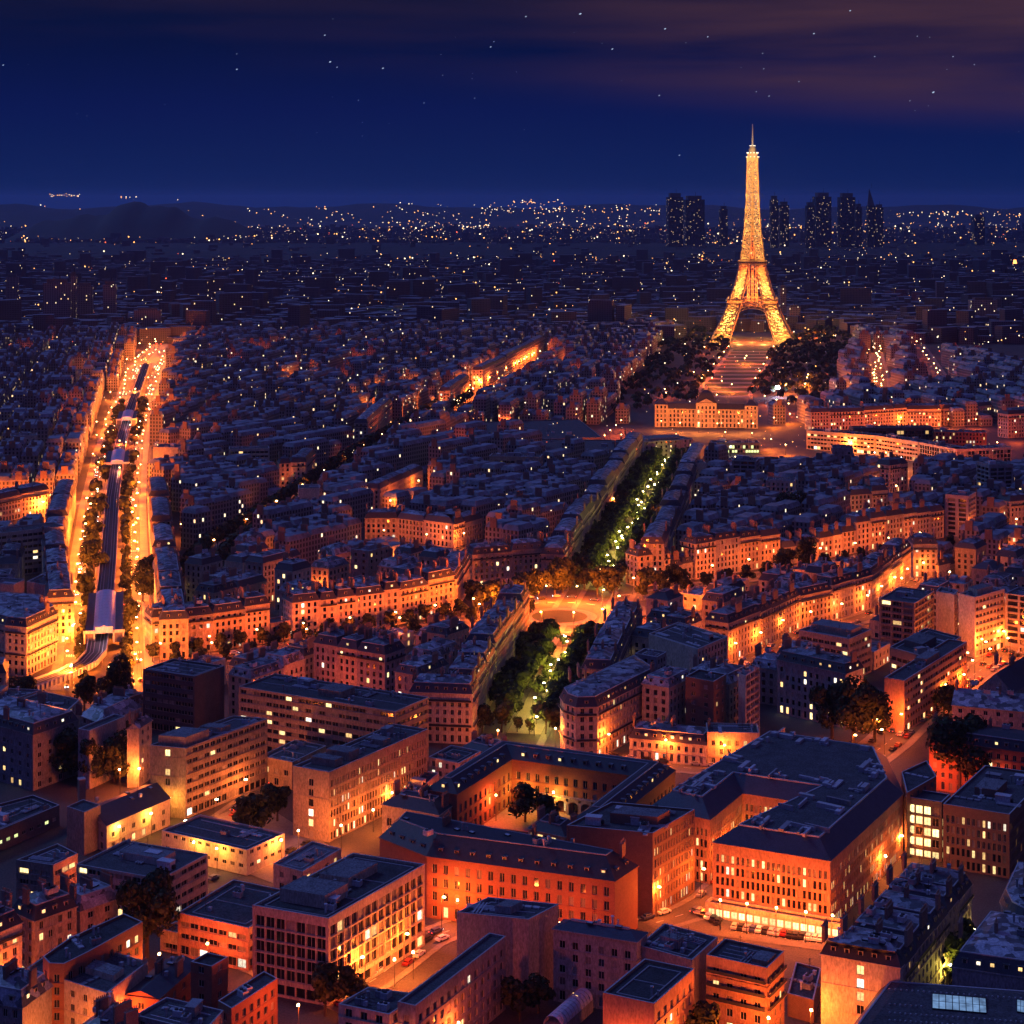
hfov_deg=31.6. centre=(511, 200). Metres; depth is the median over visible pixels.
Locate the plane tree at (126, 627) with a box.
[123,623,132,635]
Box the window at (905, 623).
[904,622,911,626]
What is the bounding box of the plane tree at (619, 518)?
[606,515,623,527]
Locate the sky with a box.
[0,0,1023,207]
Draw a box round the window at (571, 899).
[569,896,573,905]
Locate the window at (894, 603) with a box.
[893,602,900,605]
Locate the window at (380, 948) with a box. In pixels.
[379,945,382,955]
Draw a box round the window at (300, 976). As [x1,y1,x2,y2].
[297,972,304,983]
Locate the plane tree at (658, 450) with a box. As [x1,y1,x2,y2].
[650,446,661,453]
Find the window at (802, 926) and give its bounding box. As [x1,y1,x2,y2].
[800,924,806,931]
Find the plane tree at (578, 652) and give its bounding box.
[566,646,584,662]
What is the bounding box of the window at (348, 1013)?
[345,1009,351,1017]
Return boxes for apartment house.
[0,488,21,520]
[0,538,24,582]
[0,548,20,578]
[0,568,15,577]
[0,657,9,687]
[0,887,23,967]
[0,956,53,1023]
[10,481,49,517]
[12,872,77,969]
[41,525,64,545]
[41,528,67,573]
[42,516,68,543]
[42,546,68,569]
[43,560,70,575]
[45,496,70,546]
[45,569,74,642]
[50,492,72,536]
[52,482,73,525]
[55,479,76,515]
[69,869,117,933]
[82,991,140,1023]
[99,685,142,715]
[126,706,152,787]
[139,997,223,1023]
[143,593,177,656]
[147,476,167,491]
[148,479,169,523]
[148,496,168,510]
[149,500,172,543]
[149,519,171,531]
[150,523,175,553]
[152,543,176,595]
[153,552,180,602]
[155,567,184,602]
[156,587,188,659]
[179,593,212,653]
[184,544,222,601]
[188,651,225,683]
[194,572,237,602]
[204,565,242,574]
[205,589,245,650]
[209,564,238,579]
[225,546,255,572]
[226,566,266,592]
[227,650,283,716]
[228,640,270,671]
[234,525,266,545]
[235,645,257,655]
[236,534,268,552]
[238,584,270,643]
[245,543,289,601]
[264,640,305,676]
[270,616,290,640]
[274,541,301,558]
[274,551,311,610]
[277,451,290,487]
[278,572,310,615]
[282,580,319,636]
[287,631,315,677]
[289,451,305,482]
[295,446,316,482]
[311,549,349,588]
[313,620,353,682]
[316,579,337,627]
[317,535,352,573]
[332,577,355,630]
[337,623,372,685]
[339,573,374,585]
[349,573,384,630]
[351,541,389,576]
[354,408,376,441]
[356,627,405,691]
[357,623,387,636]
[364,504,400,539]
[364,622,398,638]
[366,403,384,429]
[367,473,389,508]
[376,396,392,425]
[376,570,400,625]
[378,547,419,575]
[380,468,403,490]
[384,623,413,647]
[389,554,423,576]
[390,566,428,623]
[393,537,424,559]
[394,464,411,488]
[394,648,448,693]
[397,504,426,543]
[402,461,422,486]
[407,628,461,668]
[412,557,454,615]
[415,614,446,645]
[418,539,449,567]
[423,506,460,547]
[425,610,468,649]
[437,556,464,604]
[438,379,460,411]
[438,506,464,547]
[444,548,471,599]
[446,650,488,704]
[453,506,482,544]
[454,373,469,403]
[460,635,496,705]
[463,534,512,583]
[465,615,506,673]
[471,537,486,543]
[472,359,495,387]
[480,605,514,661]
[489,597,524,656]
[490,355,506,380]
[495,578,530,631]
[498,348,516,373]
[507,531,544,576]
[511,344,524,368]
[520,340,534,363]
[527,334,543,357]
[540,530,571,558]
[540,533,574,586]
[550,516,583,569]
[560,502,589,544]
[571,494,595,531]
[577,492,602,522]
[581,482,607,511]
[581,639,620,678]
[587,468,615,502]
[593,623,629,660]
[598,464,619,491]
[603,607,636,656]
[604,458,625,483]
[607,449,629,474]
[611,441,634,468]
[611,596,643,618]
[621,435,638,459]
[624,429,643,456]
[625,537,652,586]
[631,612,667,654]
[635,648,666,670]
[640,521,670,585]
[641,661,689,724]
[646,581,683,622]
[646,598,677,622]
[650,516,675,555]
[652,537,670,585]
[655,505,681,551]
[659,488,684,523]
[666,489,688,512]
[666,603,702,628]
[668,473,693,509]
[670,550,682,582]
[671,546,693,579]
[674,461,696,498]
[677,450,700,478]
[679,524,716,579]
[680,584,706,610]
[685,446,703,460]
[689,439,705,451]
[690,654,722,672]
[701,579,742,629]
[705,570,745,591]
[705,593,760,662]
[707,521,739,572]
[707,655,744,722]
[721,574,748,590]
[730,520,760,571]
[738,658,743,664]
[742,590,771,647]
[752,642,779,705]
[754,585,786,642]
[755,518,780,567]
[758,562,792,593]
[768,578,800,633]
[774,564,810,586]
[776,636,864,728]
[777,632,814,653]
[780,530,796,563]
[786,572,832,628]
[790,530,800,562]
[791,560,808,572]
[796,635,825,651]
[798,527,818,559]
[804,554,837,578]
[805,403,829,429]
[806,520,833,557]
[816,562,854,619]
[819,918,904,1023]
[821,518,842,556]
[826,403,863,429]
[830,515,856,553]
[832,554,857,567]
[840,559,872,613]
[840,911,918,982]
[841,505,870,552]
[842,482,871,511]
[853,553,883,607]
[854,893,935,983]
[858,401,893,425]
[858,501,886,549]
[863,477,887,507]
[863,545,892,595]
[869,603,878,638]
[871,640,889,669]
[871,879,949,984]
[875,542,901,590]
[876,451,900,492]
[877,499,903,541]
[880,532,911,584]
[886,863,958,984]
[887,399,906,424]
[889,451,907,490]
[894,497,916,538]
[899,850,973,934]
[905,399,941,426]
[906,497,930,533]
[907,527,937,577]
[917,572,952,629]
[919,496,944,538]
[934,550,950,577]
[934,571,950,579]
[938,400,954,425]
[940,546,954,574]
[945,574,972,617]
[950,910,1023,990]
[951,398,959,406]
[954,531,986,577]
[971,552,1004,585]
[973,396,991,416]
[980,565,1015,587]
[995,538,1023,570]
[995,578,1017,592]
[996,487,1023,525]
[997,404,1023,437]
[1004,555,1023,586]
[1015,529,1023,547]
[1018,560,1023,586]
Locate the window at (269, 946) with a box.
[266,942,273,952]
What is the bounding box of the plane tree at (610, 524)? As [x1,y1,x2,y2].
[604,521,620,534]
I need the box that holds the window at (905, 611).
[904,609,911,613]
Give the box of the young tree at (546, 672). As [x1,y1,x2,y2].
[541,669,550,678]
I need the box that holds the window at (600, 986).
[598,983,603,991]
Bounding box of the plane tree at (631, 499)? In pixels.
[626,496,634,509]
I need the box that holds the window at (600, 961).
[598,959,603,966]
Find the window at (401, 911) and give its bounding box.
[399,909,402,919]
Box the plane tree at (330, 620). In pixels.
[319,618,334,630]
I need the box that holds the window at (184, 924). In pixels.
[181,921,188,927]
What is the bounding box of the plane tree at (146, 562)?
[135,553,155,571]
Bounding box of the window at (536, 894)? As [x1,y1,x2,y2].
[534,892,538,900]
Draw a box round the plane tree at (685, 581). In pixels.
[680,576,694,589]
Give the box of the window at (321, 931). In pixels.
[317,926,325,936]
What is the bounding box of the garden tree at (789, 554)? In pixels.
[771,548,797,566]
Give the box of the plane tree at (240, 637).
[233,629,247,648]
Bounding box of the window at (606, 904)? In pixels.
[604,901,608,910]
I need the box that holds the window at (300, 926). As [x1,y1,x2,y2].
[297,922,304,932]
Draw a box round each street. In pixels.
[154,618,460,664]
[183,357,536,589]
[219,788,261,814]
[332,921,456,1006]
[620,546,954,599]
[639,883,712,928]
[659,762,707,772]
[729,578,929,666]
[865,649,1021,756]
[870,352,886,387]
[915,344,943,377]
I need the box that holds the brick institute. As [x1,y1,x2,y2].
[379,810,638,929]
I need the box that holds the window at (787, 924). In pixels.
[785,921,790,928]
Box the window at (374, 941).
[372,937,376,948]
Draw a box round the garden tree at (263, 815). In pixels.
[248,793,275,827]
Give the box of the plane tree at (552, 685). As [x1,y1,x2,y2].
[543,679,566,696]
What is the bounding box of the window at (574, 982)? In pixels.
[572,979,577,986]
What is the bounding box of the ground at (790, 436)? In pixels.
[0,208,1023,1023]
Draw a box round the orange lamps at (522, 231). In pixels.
[4,193,1016,455]
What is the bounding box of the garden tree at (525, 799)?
[506,781,539,821]
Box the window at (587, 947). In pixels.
[585,944,590,952]
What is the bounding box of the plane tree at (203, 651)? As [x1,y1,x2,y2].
[194,648,207,655]
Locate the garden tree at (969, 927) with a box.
[963,917,976,936]
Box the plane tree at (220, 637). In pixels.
[213,632,227,651]
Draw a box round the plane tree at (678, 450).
[673,448,684,453]
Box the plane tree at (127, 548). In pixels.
[120,545,131,554]
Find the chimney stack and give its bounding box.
[77,777,85,801]
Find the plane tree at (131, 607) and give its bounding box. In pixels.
[123,598,140,623]
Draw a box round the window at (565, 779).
[564,778,567,785]
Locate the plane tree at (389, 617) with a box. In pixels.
[383,610,396,622]
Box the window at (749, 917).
[747,915,751,921]
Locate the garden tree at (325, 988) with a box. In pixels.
[311,961,349,1016]
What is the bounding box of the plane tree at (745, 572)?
[739,564,755,578]
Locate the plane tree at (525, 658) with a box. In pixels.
[518,655,538,669]
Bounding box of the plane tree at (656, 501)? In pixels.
[645,498,660,505]
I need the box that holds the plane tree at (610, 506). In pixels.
[605,501,615,512]
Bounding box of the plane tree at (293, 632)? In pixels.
[290,629,302,639]
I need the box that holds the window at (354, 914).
[352,912,355,923]
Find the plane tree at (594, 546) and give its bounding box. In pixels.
[588,545,605,560]
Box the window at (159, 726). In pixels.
[157,724,161,729]
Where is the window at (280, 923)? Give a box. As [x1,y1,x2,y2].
[276,918,284,929]
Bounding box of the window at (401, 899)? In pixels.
[399,897,402,907]
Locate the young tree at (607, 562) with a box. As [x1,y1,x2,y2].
[602,558,611,564]
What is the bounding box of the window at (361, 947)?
[359,945,362,955]
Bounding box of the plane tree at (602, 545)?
[595,541,608,552]
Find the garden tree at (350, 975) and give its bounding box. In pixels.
[335,964,368,997]
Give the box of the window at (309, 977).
[307,974,311,984]
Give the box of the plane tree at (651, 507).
[645,504,655,510]
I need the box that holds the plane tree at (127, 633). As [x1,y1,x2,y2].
[119,631,132,644]
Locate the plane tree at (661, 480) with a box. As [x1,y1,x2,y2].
[657,478,668,485]
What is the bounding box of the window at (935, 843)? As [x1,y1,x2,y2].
[932,840,938,848]
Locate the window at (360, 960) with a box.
[359,958,362,968]
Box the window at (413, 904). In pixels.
[411,902,414,912]
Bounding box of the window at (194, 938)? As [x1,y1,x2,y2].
[190,935,197,941]
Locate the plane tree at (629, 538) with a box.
[624,535,636,542]
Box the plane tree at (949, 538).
[945,534,954,545]
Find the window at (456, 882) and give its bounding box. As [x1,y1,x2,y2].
[455,881,458,889]
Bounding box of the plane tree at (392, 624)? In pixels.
[383,621,398,629]
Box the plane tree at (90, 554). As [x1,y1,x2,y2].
[78,539,109,573]
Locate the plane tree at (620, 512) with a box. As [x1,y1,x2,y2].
[612,510,626,517]
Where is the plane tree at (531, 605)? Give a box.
[529,597,534,614]
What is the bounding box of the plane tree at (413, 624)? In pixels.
[406,617,421,630]
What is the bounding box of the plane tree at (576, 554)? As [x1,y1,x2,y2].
[574,549,586,557]
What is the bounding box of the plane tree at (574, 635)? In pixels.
[570,631,586,653]
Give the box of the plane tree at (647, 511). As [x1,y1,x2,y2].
[636,508,652,517]
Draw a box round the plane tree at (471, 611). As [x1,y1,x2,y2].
[465,606,477,621]
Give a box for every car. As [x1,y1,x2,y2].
[208,874,219,880]
[285,846,296,852]
[300,839,311,845]
[333,999,343,1005]
[402,958,414,966]
[414,949,425,957]
[425,934,433,942]
[428,926,442,934]
[435,934,449,941]
[640,913,654,919]
[641,756,652,760]
[657,758,668,761]
[657,907,671,914]
[689,905,696,912]
[690,761,701,765]
[694,906,702,913]
[696,890,705,897]
[699,909,705,916]
[703,912,711,919]
[708,914,717,921]
[713,917,722,924]
[730,922,738,929]
[736,922,744,930]
[742,923,750,931]
[748,924,756,931]
[755,925,762,932]
[761,926,768,933]
[767,927,775,934]
[773,928,780,935]
[779,928,787,936]
[785,930,792,937]
[791,931,799,938]
[798,931,804,938]
[804,932,811,940]
[810,933,818,940]
[816,934,821,941]
[889,746,896,750]
[894,742,901,746]
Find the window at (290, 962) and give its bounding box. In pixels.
[287,958,294,968]
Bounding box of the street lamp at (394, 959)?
[393,958,395,986]
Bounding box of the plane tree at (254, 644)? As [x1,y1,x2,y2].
[248,641,257,648]
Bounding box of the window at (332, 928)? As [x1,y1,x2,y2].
[330,924,334,935]
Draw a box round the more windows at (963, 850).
[947,846,1005,875]
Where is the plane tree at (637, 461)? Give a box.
[635,459,646,463]
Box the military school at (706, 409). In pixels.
[655,385,757,428]
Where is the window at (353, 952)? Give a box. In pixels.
[352,949,355,960]
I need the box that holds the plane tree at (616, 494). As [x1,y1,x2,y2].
[614,491,622,498]
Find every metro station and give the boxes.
[83,589,124,643]
[104,449,129,469]
[116,409,137,424]
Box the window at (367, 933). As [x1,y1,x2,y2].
[365,929,369,940]
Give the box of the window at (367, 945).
[365,941,369,952]
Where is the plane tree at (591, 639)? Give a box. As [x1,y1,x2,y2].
[585,634,597,654]
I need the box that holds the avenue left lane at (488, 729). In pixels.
[478,581,583,738]
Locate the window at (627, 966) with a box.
[625,963,630,970]
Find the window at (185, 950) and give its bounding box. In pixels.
[181,945,188,954]
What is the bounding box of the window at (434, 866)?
[432,864,436,872]
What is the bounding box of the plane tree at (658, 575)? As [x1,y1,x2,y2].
[651,569,669,585]
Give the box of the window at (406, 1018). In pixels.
[404,1015,408,1023]
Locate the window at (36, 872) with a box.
[31,869,38,874]
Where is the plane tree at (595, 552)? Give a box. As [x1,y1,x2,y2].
[585,549,601,563]
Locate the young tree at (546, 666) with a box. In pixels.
[542,662,550,669]
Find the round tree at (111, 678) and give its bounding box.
[95,652,134,695]
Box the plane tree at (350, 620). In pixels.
[341,618,354,630]
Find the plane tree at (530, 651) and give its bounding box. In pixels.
[522,643,547,676]
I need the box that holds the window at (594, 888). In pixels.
[592,885,596,894]
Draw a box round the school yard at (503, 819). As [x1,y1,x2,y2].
[483,808,577,831]
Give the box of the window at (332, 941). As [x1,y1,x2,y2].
[330,937,334,948]
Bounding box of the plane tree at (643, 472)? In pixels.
[638,469,648,481]
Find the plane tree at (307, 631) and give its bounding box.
[300,621,312,638]
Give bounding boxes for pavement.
[50,344,154,689]
[139,362,165,667]
[154,612,484,662]
[182,388,472,578]
[210,791,251,817]
[222,384,495,567]
[238,936,456,1012]
[425,920,451,930]
[465,569,576,744]
[495,470,654,739]
[536,575,625,745]
[619,555,866,595]
[628,586,636,600]
[635,579,758,600]
[638,883,709,919]
[674,917,703,926]
[675,770,698,774]
[727,576,914,662]
[745,620,869,667]
[857,654,985,744]
[869,352,873,381]
[880,352,889,386]
[887,654,1023,762]
[922,344,946,375]
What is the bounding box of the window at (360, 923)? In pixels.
[359,921,362,931]
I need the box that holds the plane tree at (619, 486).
[617,484,628,491]
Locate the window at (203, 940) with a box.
[200,937,207,942]
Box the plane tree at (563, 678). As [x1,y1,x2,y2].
[555,675,571,685]
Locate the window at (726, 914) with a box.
[723,911,729,917]
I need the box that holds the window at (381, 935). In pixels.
[379,933,382,943]
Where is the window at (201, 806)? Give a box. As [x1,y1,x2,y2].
[199,803,203,810]
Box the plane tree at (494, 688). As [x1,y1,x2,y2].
[488,682,506,700]
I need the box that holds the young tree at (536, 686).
[531,682,544,696]
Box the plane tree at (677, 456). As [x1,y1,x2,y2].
[667,454,681,460]
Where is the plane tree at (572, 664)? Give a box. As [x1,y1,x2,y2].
[553,659,576,677]
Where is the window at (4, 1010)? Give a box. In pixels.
[3,1008,6,1016]
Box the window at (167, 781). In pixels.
[165,778,169,784]
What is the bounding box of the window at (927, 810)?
[924,806,930,814]
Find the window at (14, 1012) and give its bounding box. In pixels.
[13,1010,16,1018]
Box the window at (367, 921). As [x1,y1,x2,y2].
[365,916,369,927]
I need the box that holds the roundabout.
[461,595,645,640]
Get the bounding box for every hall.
[93,782,170,850]
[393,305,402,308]
[854,981,1023,1023]
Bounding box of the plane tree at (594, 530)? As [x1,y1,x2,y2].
[589,526,599,537]
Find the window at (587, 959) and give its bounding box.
[585,957,590,964]
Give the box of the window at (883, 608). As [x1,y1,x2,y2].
[882,606,889,610]
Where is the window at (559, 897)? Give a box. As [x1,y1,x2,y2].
[557,895,561,903]
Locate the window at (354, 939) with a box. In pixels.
[352,937,355,947]
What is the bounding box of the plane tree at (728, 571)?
[721,568,732,576]
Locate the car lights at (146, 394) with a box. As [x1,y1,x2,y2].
[97,352,163,497]
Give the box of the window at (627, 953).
[625,951,630,958]
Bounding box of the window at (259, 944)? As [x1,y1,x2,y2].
[256,940,263,950]
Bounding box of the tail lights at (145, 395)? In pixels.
[91,343,164,493]
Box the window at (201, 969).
[199,966,203,973]
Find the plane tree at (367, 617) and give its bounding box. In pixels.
[359,613,375,626]
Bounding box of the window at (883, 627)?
[882,625,889,629]
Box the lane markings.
[66,471,1002,981]
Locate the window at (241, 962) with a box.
[238,958,245,967]
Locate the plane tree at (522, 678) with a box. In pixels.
[508,667,530,689]
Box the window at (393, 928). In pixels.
[392,925,395,935]
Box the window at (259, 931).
[256,927,263,938]
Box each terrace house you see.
[628,710,710,766]
[706,719,758,766]
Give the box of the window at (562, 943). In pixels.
[560,940,564,947]
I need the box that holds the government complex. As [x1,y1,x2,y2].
[653,727,903,917]
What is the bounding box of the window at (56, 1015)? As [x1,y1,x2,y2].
[54,1013,58,1020]
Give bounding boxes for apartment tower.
[879,584,934,646]
[936,584,957,635]
[959,581,1004,657]
[1005,587,1023,653]
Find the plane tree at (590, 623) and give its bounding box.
[573,620,594,632]
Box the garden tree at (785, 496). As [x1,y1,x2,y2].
[776,490,806,503]
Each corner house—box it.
[0,592,57,676]
[27,951,147,1023]
[409,666,479,743]
[558,655,649,753]
[999,861,1023,915]
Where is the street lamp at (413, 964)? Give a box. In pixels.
[412,951,413,978]
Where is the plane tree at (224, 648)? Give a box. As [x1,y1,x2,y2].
[218,642,232,661]
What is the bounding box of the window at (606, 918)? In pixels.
[604,915,608,923]
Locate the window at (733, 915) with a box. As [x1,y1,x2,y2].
[731,912,736,919]
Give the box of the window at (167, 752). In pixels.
[165,749,169,755]
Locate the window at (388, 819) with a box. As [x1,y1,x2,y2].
[387,818,390,825]
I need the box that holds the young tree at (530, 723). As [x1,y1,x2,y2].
[525,718,534,734]
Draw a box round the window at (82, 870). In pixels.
[80,868,86,873]
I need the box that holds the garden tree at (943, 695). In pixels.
[931,683,954,716]
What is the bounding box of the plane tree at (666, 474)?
[662,472,670,477]
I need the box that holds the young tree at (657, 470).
[655,467,660,472]
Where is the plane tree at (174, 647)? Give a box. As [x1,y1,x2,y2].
[169,641,179,652]
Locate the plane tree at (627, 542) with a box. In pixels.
[624,540,639,544]
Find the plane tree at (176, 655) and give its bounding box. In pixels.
[169,651,184,659]
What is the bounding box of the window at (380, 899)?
[379,897,382,907]
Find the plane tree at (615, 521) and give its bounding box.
[608,519,618,528]
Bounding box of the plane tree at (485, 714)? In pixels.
[477,703,495,732]
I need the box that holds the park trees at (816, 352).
[611,324,851,412]
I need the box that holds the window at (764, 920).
[762,917,767,924]
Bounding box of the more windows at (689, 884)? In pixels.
[681,884,689,896]
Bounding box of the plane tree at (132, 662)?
[121,657,135,666]
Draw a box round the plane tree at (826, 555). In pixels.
[819,552,831,561]
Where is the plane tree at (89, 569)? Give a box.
[83,566,93,575]
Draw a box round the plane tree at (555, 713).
[551,701,559,725]
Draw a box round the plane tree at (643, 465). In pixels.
[641,463,651,480]
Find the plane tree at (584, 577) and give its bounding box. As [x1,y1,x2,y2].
[574,567,591,588]
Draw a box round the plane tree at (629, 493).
[625,491,638,502]
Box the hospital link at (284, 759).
[268,740,325,789]
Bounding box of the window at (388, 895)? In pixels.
[386,893,389,903]
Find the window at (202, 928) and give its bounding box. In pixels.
[200,925,207,931]
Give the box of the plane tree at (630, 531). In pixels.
[627,528,642,536]
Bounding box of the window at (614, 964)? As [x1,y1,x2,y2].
[612,961,616,968]
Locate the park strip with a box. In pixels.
[698,349,769,394]
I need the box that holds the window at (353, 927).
[352,925,355,935]
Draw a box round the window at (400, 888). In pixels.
[399,885,402,895]
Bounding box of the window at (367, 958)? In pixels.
[365,953,369,964]
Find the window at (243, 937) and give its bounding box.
[238,934,245,939]
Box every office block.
[16,843,77,899]
[76,837,207,926]
[143,657,223,732]
[149,716,267,818]
[238,673,428,756]
[293,724,427,841]
[397,933,505,1023]
[457,889,558,988]
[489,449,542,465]
[551,908,648,1009]
[567,802,694,916]
[641,923,717,1006]
[799,619,870,674]
[884,639,966,733]
[890,628,960,673]
[943,765,1023,878]
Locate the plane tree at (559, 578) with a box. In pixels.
[545,559,572,594]
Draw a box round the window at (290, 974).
[287,971,294,981]
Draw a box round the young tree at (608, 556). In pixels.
[605,553,612,565]
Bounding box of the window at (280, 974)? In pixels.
[276,968,284,979]
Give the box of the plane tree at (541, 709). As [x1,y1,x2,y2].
[530,700,558,733]
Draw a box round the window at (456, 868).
[455,867,458,875]
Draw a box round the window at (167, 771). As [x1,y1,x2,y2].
[165,769,169,775]
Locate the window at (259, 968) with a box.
[256,965,263,974]
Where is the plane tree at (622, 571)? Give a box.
[613,566,625,590]
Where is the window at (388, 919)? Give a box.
[386,917,389,927]
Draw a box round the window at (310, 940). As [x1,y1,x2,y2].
[307,936,314,947]
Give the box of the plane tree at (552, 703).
[543,698,559,726]
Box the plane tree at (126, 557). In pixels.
[121,555,131,565]
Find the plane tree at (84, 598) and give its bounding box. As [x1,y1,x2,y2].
[80,593,88,609]
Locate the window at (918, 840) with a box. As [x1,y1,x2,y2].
[916,837,921,845]
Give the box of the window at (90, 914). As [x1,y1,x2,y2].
[88,911,92,917]
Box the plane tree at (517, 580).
[511,576,523,584]
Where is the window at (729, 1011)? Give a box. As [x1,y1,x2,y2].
[727,1009,732,1016]
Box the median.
[87,343,167,680]
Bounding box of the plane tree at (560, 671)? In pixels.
[552,665,571,680]
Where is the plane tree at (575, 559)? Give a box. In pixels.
[572,553,585,566]
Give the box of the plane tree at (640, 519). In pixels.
[632,517,644,524]
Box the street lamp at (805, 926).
[805,911,806,942]
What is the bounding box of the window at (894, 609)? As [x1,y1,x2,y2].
[893,608,900,612]
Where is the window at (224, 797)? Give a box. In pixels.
[222,793,226,801]
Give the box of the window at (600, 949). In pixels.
[598,946,603,954]
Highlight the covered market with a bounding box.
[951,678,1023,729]
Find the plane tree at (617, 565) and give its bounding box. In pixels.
[613,562,626,585]
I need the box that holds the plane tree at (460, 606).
[453,598,466,615]
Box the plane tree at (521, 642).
[515,636,529,656]
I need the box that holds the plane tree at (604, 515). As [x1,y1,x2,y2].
[601,510,612,519]
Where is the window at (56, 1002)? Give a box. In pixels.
[54,1000,58,1007]
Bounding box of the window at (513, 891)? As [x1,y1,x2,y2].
[511,888,515,897]
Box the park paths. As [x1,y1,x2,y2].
[698,349,775,396]
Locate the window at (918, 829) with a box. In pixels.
[916,826,921,834]
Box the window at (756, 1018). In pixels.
[754,1015,759,1023]
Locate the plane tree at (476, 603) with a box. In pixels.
[472,595,483,610]
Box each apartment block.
[0,522,63,574]
[0,577,23,592]
[0,684,40,698]
[0,691,78,790]
[10,430,36,444]
[25,691,79,727]
[27,572,49,597]
[43,913,142,1023]
[78,714,125,789]
[153,442,180,458]
[229,445,268,460]
[298,483,320,499]
[338,987,407,1023]
[603,958,694,1023]
[649,622,726,671]
[680,459,706,477]
[685,667,726,726]
[706,935,786,1023]
[732,455,759,472]
[738,658,759,735]
[766,476,795,492]
[832,441,852,461]
[945,490,975,536]
[976,458,1012,486]
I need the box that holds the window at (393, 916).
[392,913,395,923]
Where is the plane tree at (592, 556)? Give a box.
[587,553,597,560]
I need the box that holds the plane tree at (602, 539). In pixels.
[594,536,608,548]
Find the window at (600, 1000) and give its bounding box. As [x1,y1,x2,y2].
[598,997,602,1006]
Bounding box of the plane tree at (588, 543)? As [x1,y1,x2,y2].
[580,537,594,550]
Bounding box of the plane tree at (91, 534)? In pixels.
[80,527,102,545]
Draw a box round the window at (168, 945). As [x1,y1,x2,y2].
[166,943,176,949]
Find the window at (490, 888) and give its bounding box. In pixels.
[488,885,492,893]
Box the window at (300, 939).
[297,935,304,945]
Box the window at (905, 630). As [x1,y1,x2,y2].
[904,628,911,632]
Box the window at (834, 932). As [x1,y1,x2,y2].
[832,929,837,936]
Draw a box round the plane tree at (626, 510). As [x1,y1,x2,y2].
[611,505,629,517]
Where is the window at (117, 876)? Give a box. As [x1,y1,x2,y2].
[115,874,121,879]
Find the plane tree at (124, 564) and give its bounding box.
[119,559,133,571]
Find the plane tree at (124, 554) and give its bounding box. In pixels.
[121,552,132,562]
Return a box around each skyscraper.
[6,271,18,298]
[43,275,70,317]
[70,268,76,317]
[77,279,93,314]
[103,277,116,312]
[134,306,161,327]
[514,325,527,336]
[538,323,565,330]
[666,193,682,246]
[683,192,704,245]
[719,206,727,245]
[770,196,777,247]
[778,198,788,246]
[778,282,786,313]
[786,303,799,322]
[805,199,814,247]
[812,188,830,246]
[837,193,854,246]
[854,204,861,247]
[866,183,874,246]
[875,201,882,246]
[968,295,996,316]
[971,214,984,245]
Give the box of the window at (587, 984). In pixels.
[585,981,590,988]
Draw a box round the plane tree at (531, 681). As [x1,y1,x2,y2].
[519,665,534,695]
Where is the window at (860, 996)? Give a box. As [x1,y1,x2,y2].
[857,992,863,1001]
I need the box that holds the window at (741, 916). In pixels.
[739,913,744,920]
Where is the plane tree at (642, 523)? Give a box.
[634,520,648,528]
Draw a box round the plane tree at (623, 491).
[617,488,626,494]
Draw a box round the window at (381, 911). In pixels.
[379,909,382,919]
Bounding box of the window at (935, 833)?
[932,829,938,837]
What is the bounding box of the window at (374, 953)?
[372,949,376,960]
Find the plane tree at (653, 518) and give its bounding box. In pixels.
[646,515,656,522]
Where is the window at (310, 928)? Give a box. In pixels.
[307,924,314,934]
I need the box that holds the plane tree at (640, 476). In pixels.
[637,472,646,481]
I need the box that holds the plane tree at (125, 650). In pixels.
[120,648,132,659]
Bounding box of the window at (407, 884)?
[405,882,408,892]
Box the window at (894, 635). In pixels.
[893,633,900,637]
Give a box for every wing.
[125,947,192,1011]
[218,971,277,1023]
[642,434,692,459]
[710,438,759,452]
[787,958,820,1022]
[806,427,881,454]
[849,422,932,440]
[875,433,930,460]
[919,440,969,456]
[929,711,1023,792]
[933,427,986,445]
[948,443,1011,461]
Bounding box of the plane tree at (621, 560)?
[614,558,625,574]
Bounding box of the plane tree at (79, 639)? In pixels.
[75,633,86,646]
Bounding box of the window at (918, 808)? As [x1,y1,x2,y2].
[916,805,921,813]
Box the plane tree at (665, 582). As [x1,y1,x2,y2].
[658,577,670,590]
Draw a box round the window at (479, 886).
[477,884,481,892]
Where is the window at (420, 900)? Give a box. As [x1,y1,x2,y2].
[418,898,421,908]
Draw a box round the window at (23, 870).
[20,868,27,872]
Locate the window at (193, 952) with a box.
[190,947,197,956]
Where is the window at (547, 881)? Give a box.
[546,879,549,887]
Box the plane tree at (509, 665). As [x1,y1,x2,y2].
[501,659,520,672]
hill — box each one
[0,204,316,224]
[0,210,94,226]
[5,201,270,241]
[71,202,500,221]
[301,203,652,220]
[546,204,769,210]
[559,205,1005,220]
[789,207,1023,222]
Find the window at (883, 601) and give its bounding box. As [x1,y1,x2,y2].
[882,600,889,604]
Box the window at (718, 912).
[716,909,721,916]
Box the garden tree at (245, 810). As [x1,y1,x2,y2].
[231,796,258,825]
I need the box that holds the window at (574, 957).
[572,955,577,962]
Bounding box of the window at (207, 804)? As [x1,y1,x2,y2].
[205,800,209,807]
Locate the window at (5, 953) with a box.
[3,951,6,959]
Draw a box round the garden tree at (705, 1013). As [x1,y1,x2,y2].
[685,1000,720,1023]
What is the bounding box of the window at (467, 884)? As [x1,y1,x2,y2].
[466,882,469,890]
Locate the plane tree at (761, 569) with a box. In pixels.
[758,560,772,573]
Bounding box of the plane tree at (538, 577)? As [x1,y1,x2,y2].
[525,568,551,596]
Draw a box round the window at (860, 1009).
[857,1005,863,1013]
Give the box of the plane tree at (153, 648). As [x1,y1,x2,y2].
[145,642,158,661]
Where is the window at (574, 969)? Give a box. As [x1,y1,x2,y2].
[572,967,577,974]
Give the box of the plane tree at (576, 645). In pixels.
[566,643,585,660]
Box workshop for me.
[0,795,59,850]

